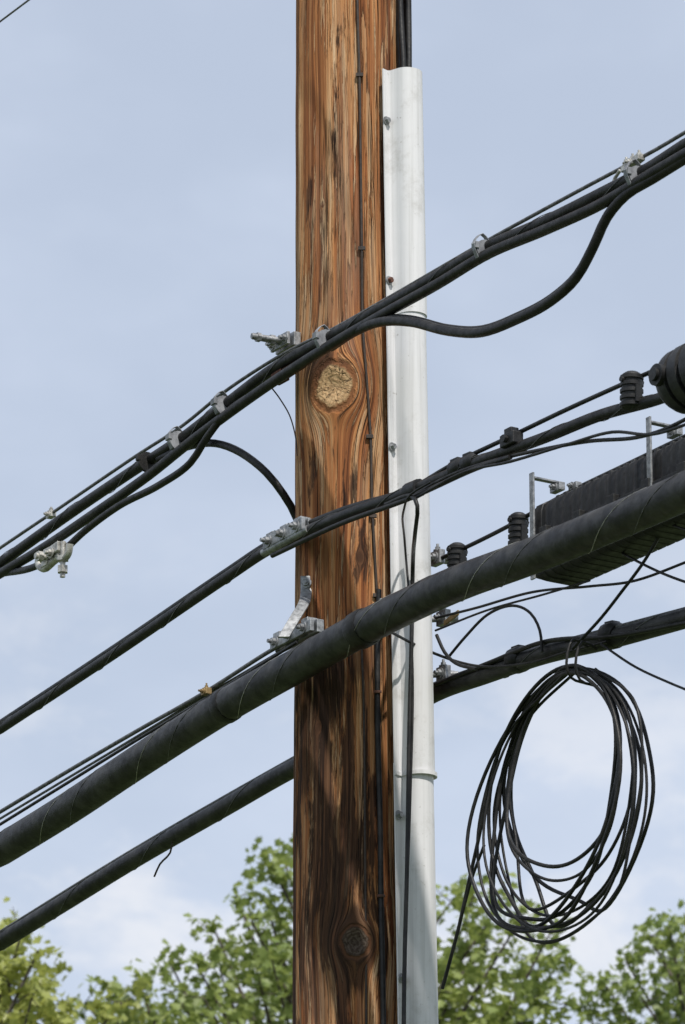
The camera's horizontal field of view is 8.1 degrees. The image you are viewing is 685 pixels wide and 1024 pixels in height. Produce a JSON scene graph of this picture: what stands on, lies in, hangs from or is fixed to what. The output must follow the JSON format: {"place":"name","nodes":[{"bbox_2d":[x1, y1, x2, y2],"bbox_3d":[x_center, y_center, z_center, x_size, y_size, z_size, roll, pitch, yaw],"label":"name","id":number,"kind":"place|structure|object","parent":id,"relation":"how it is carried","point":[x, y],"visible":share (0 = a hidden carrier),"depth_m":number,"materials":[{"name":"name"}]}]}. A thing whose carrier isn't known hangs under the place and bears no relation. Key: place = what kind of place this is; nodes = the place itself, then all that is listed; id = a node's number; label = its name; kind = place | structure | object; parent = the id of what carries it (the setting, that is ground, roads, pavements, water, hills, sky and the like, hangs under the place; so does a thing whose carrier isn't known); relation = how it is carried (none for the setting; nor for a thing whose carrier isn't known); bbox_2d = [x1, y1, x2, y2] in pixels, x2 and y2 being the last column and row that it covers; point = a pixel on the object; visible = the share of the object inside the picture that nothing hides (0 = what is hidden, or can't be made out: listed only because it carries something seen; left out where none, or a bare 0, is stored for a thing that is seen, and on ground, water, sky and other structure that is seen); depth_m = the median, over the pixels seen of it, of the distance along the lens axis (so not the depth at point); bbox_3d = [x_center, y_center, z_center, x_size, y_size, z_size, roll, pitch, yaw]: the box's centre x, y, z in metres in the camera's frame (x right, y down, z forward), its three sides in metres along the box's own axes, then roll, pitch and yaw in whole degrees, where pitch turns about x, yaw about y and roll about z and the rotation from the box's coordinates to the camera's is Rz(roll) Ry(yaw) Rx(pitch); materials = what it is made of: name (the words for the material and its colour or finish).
{"place":"outdoors","nodes":[
{"label":"outdoors","id":0,"kind":"place"},
{"bbox_2d":[0,0,684,1023],"label":"sky","id":1,"kind":"structure","parent":0,"point":[148,147],"materials":[{"name":"blue"}]},
{"label":"ground","id":2,"kind":"structure","parent":0,"visible":0},
{"bbox_2d":[0,896,168,1023],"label":"maple tree","id":3,"kind":"object","parent":2,"relation":"on","point":[34,1003],"visible":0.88,"depth_m":31.42,"materials":[{"name":"green plant"}]},
{"bbox_2d":[64,833,591,1023],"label":"maple tree","id":4,"kind":"object","parent":2,"relation":"on","point":[271,976],"visible":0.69,"depth_m":34.22,"materials":[{"name":"green plant"}]},
{"bbox_2d":[250,0,458,1023],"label":"utility pole","id":5,"kind":"object","parent":2,"relation":"on","point":[344,971],"visible":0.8,"depth_m":14.55,"materials":[{"name":"brown wood"}]},
{"bbox_2d":[0,0,29,21],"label":"overhead wire","id":6,"kind":"object","parent":5,"relation":"attached to","point":[14,10],"visible":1,"depth_m":16.57,"materials":[{"name":"metal"}]},
{"bbox_2d":[6,395,244,575],"bbox_3d":[-9.252,4.120,28.498,0.057,0.336,34.745,11,-21,-30],"label":"service cable","id":7,"kind":"object","parent":5,"relation":"attached to","point":[188,464],"visible":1,"depth_m":15.31,"materials":[{"name":"black rubber"}]},
{"bbox_2d":[34,541,73,577],"bbox_3d":[-0.946,0.163,15.706,0.069,0.125,0.234,11,-21,-31],"label":"grounding clamp","id":8,"kind":"object","parent":7,"relation":"attached to","point":[50,557],"visible":1,"depth_m":15.69,"materials":[{"name":"metal"}]},
{"bbox_2d":[0,638,298,825],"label":"messenger strand","id":9,"kind":"object","parent":5,"relation":"attached to","point":[178,710],"visible":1,"depth_m":15.15,"materials":[{"name":"metal"}]},
{"bbox_2d":[155,439,294,520],"bbox_3d":[-0.380,-0.018,15.019,0.639,0.498,0.140,-15,-23,39],"label":"service cable","id":10,"kind":"object","parent":5,"relation":"attached to","point":[265,471],"visible":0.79,"depth_m":14.87,"materials":[{"name":"black rubber"}]},
{"bbox_2d":[0,393,663,733],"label":"overhead cable","id":11,"kind":"object","parent":5,"relation":"attached to","point":[182,605],"visible":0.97,"depth_m":14.79,"materials":[{"name":"rubber"}]},
{"bbox_2d":[384,479,431,1023],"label":"drop cable","id":12,"kind":"object","parent":11,"relation":"hanging from","point":[408,490],"visible":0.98,"depth_m":14.19,"materials":[{"name":"black rubber"}]},
{"bbox_2d":[0,470,684,866],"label":"trunk cable","id":13,"kind":"object","parent":5,"relation":"attached to","point":[550,548],"visible":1,"depth_m":14.04,"materials":[{"name":"rubber"}]},
{"bbox_2d":[198,683,211,695],"bbox_3d":[-0.421,0.536,14.756,0.038,0.038,0.032,11,-21,-30],"label":"lashing clamp","id":14,"kind":"object","parent":13,"relation":"attached to","point":[206,690],"visible":1,"depth_m":14.75,"materials":[{"name":"gold metal"}]},
{"bbox_2d":[0,138,684,578],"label":"overhead cable","id":15,"kind":"object","parent":5,"relation":"attached to","point":[258,384],"visible":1,"depth_m":14.57,"materials":[{"name":"rubber"}]},
{"bbox_2d":[272,389,297,455],"bbox_3d":[-0.179,-0.278,14.715,0.004,0.274,0.164,11,-21,-30],"label":"tie wire","id":16,"kind":"object","parent":15,"relation":"attached to","point":[290,419],"visible":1,"depth_m":14.67,"materials":[{"name":"black metal"}]},
{"bbox_2d":[332,157,684,350],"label":"service cable","id":17,"kind":"object","parent":15,"relation":"attached to","point":[572,281],"visible":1,"depth_m":13.51,"materials":[{"name":"black rubber"}]},
{"bbox_2d":[0,608,684,950],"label":"overhead cable","id":18,"kind":"object","parent":5,"relation":"attached to","point":[185,829],"visible":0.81,"depth_m":15.48,"materials":[{"name":"rubber"}]},
{"bbox_2d":[153,841,172,876],"bbox_3d":[-0.582,1.128,15.799,0.007,0.096,0.121,11,-21,-30],"label":"tie wire","id":19,"kind":"object","parent":18,"relation":"attached to","point":[163,860],"visible":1,"depth_m":15.79,"materials":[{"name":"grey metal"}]},
{"bbox_2d":[441,638,654,988],"bbox_3d":[0.580,0.840,13.878,0.150,0.881,1.030,11,-21,-31],"label":"cable coil","id":20,"kind":"object","parent":18,"relation":"hanging from","point":[530,704],"visible":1,"depth_m":13.77,"materials":[{"name":"black rubber"}]},
{"bbox_2d":[0,130,684,549],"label":"messenger strand","id":21,"kind":"object","parent":5,"relation":"attached to","point":[512,226],"visible":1,"depth_m":14.76,"materials":[{"name":"metal"}]},
{"bbox_2d":[43,507,55,518],"bbox_3d":[-0.961,0.001,15.926,0.039,0.039,0.036,11,-21,-30],"label":"strand clamp","id":22,"kind":"object","parent":21,"relation":"attached to","point":[49,514],"visible":1,"depth_m":15.91,"materials":[{"name":"metal"}]},
{"bbox_2d":[612,150,644,180],"bbox_3d":[0.772,-0.943,13.295,0.040,0.063,0.136,11,-21,-30],"label":"strand clamp","id":23,"kind":"object","parent":21,"relation":"attached to","point":[639,157],"visible":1,"depth_m":13.27,"materials":[{"name":"metal"}]},
{"bbox_2d":[0,607,684,931],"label":"messenger strand","id":24,"kind":"object","parent":5,"relation":"attached to","point":[562,639],"visible":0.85,"depth_m":14.22,"materials":[{"name":"metal"}]},
{"bbox_2d":[396,0,411,67],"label":"riser cable","id":25,"kind":"object","parent":5,"relation":"attached to","point":[404,33],"visible":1,"depth_m":15.08,"materials":[{"name":"black rubber"}]},
{"bbox_2d":[382,67,437,1023],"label":"cable guard","id":26,"kind":"object","parent":5,"relation":"attached to","point":[405,258],"visible":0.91,"depth_m":14.52,"materials":[{"name":"white plastic"}]},
{"bbox_2d":[270,418,684,557],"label":"drop wire","id":27,"kind":"object","parent":5,"relation":"attached to","point":[454,476],"visible":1,"depth_m":13.64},
{"bbox_2d":[392,525,684,689],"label":"drop wire","id":28,"kind":"object","parent":5,"relation":"attached to","point":[461,664],"visible":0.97,"depth_m":14.04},
{"bbox_2d":[441,434,684,559],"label":"messenger strand","id":29,"kind":"object","parent":5,"relation":"attached to","point":[485,537],"visible":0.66,"depth_m":14.36},
{"bbox_2d":[446,542,467,567],"bbox_3d":[0.343,0.138,14.544,0.063,0.094,0.063,-4,-18,12],"label":"cable spacer","id":30,"kind":"object","parent":29,"relation":"attached to","point":[457,553],"visible":0.62,"depth_m":14.52,"materials":[{"name":"black plastic"}]},
{"bbox_2d":[507,512,528,544],"bbox_3d":[0.516,0.052,14.280,0.063,0.104,0.063,-4,-18,12],"label":"cable spacer","id":31,"kind":"object","parent":29,"relation":"attached to","point":[518,523],"visible":0.86,"depth_m":14.26,"materials":[{"name":"black plastic"}]},
{"bbox_2d":[567,481,581,490],"bbox_3d":[0.664,-0.075,14.035,0.037,0.024,0.040,11,-21,-30],"label":"strand clamp","id":32,"kind":"object","parent":29,"relation":"attached to","point":[575,484],"visible":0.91,"depth_m":14.03,"materials":[{"name":"metal"}]},
{"bbox_2d":[529,416,684,585],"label":"splice closure","id":33,"kind":"object","parent":29,"relation":"hanging from","point":[657,465],"visible":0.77,"depth_m":13.71,"materials":[{"name":"black plastic"}]},
{"bbox_2d":[567,899,684,1023],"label":"maple tree","id":34,"kind":"object","parent":2,"relation":"on","point":[672,968],"visible":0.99,"depth_m":36.14,"materials":[{"name":"green plant"}]},
{"bbox_3d":[18.527,-8.530,-13.631,0.538,11.000,0.366,0,-18,0],"label":"utility pole","id":35,"kind":"object","parent":2,"relation":"on","visible":0},
{"bbox_2d":[423,370,648,479],"bbox_3d":[9.310,-4.625,0.175,0.013,0.279,34.782,11,-21,-30],"label":"messenger strand","id":36,"kind":"object","parent":35,"relation":"attached to","point":[558,413],"visible":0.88,"depth_m":13.42},
{"bbox_2d":[500,426,522,448],"bbox_3d":[0.467,-0.210,13.574,0.048,0.052,0.068,11,-21,-30],"label":"cable spacer","id":37,"kind":"object","parent":36,"relation":"attached to","point":[511,435],"visible":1,"depth_m":13.56,"materials":[{"name":"black plastic"}]},
{"bbox_2d":[619,370,643,410],"bbox_3d":[0.778,-0.328,13.090,0.067,0.105,0.067,-3,-18,10],"label":"cable spacer","id":38,"kind":"object","parent":36,"relation":"attached to","point":[631,386],"visible":1,"depth_m":13.06,"materials":[{"name":"black plastic"}]},
{"bbox_2d":[648,343,684,413],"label":"splice closure","id":39,"kind":"object","parent":36,"relation":"attached to","point":[666,375],"visible":1,"depth_m":12.81,"materials":[{"name":"black plastic"}]}
]}

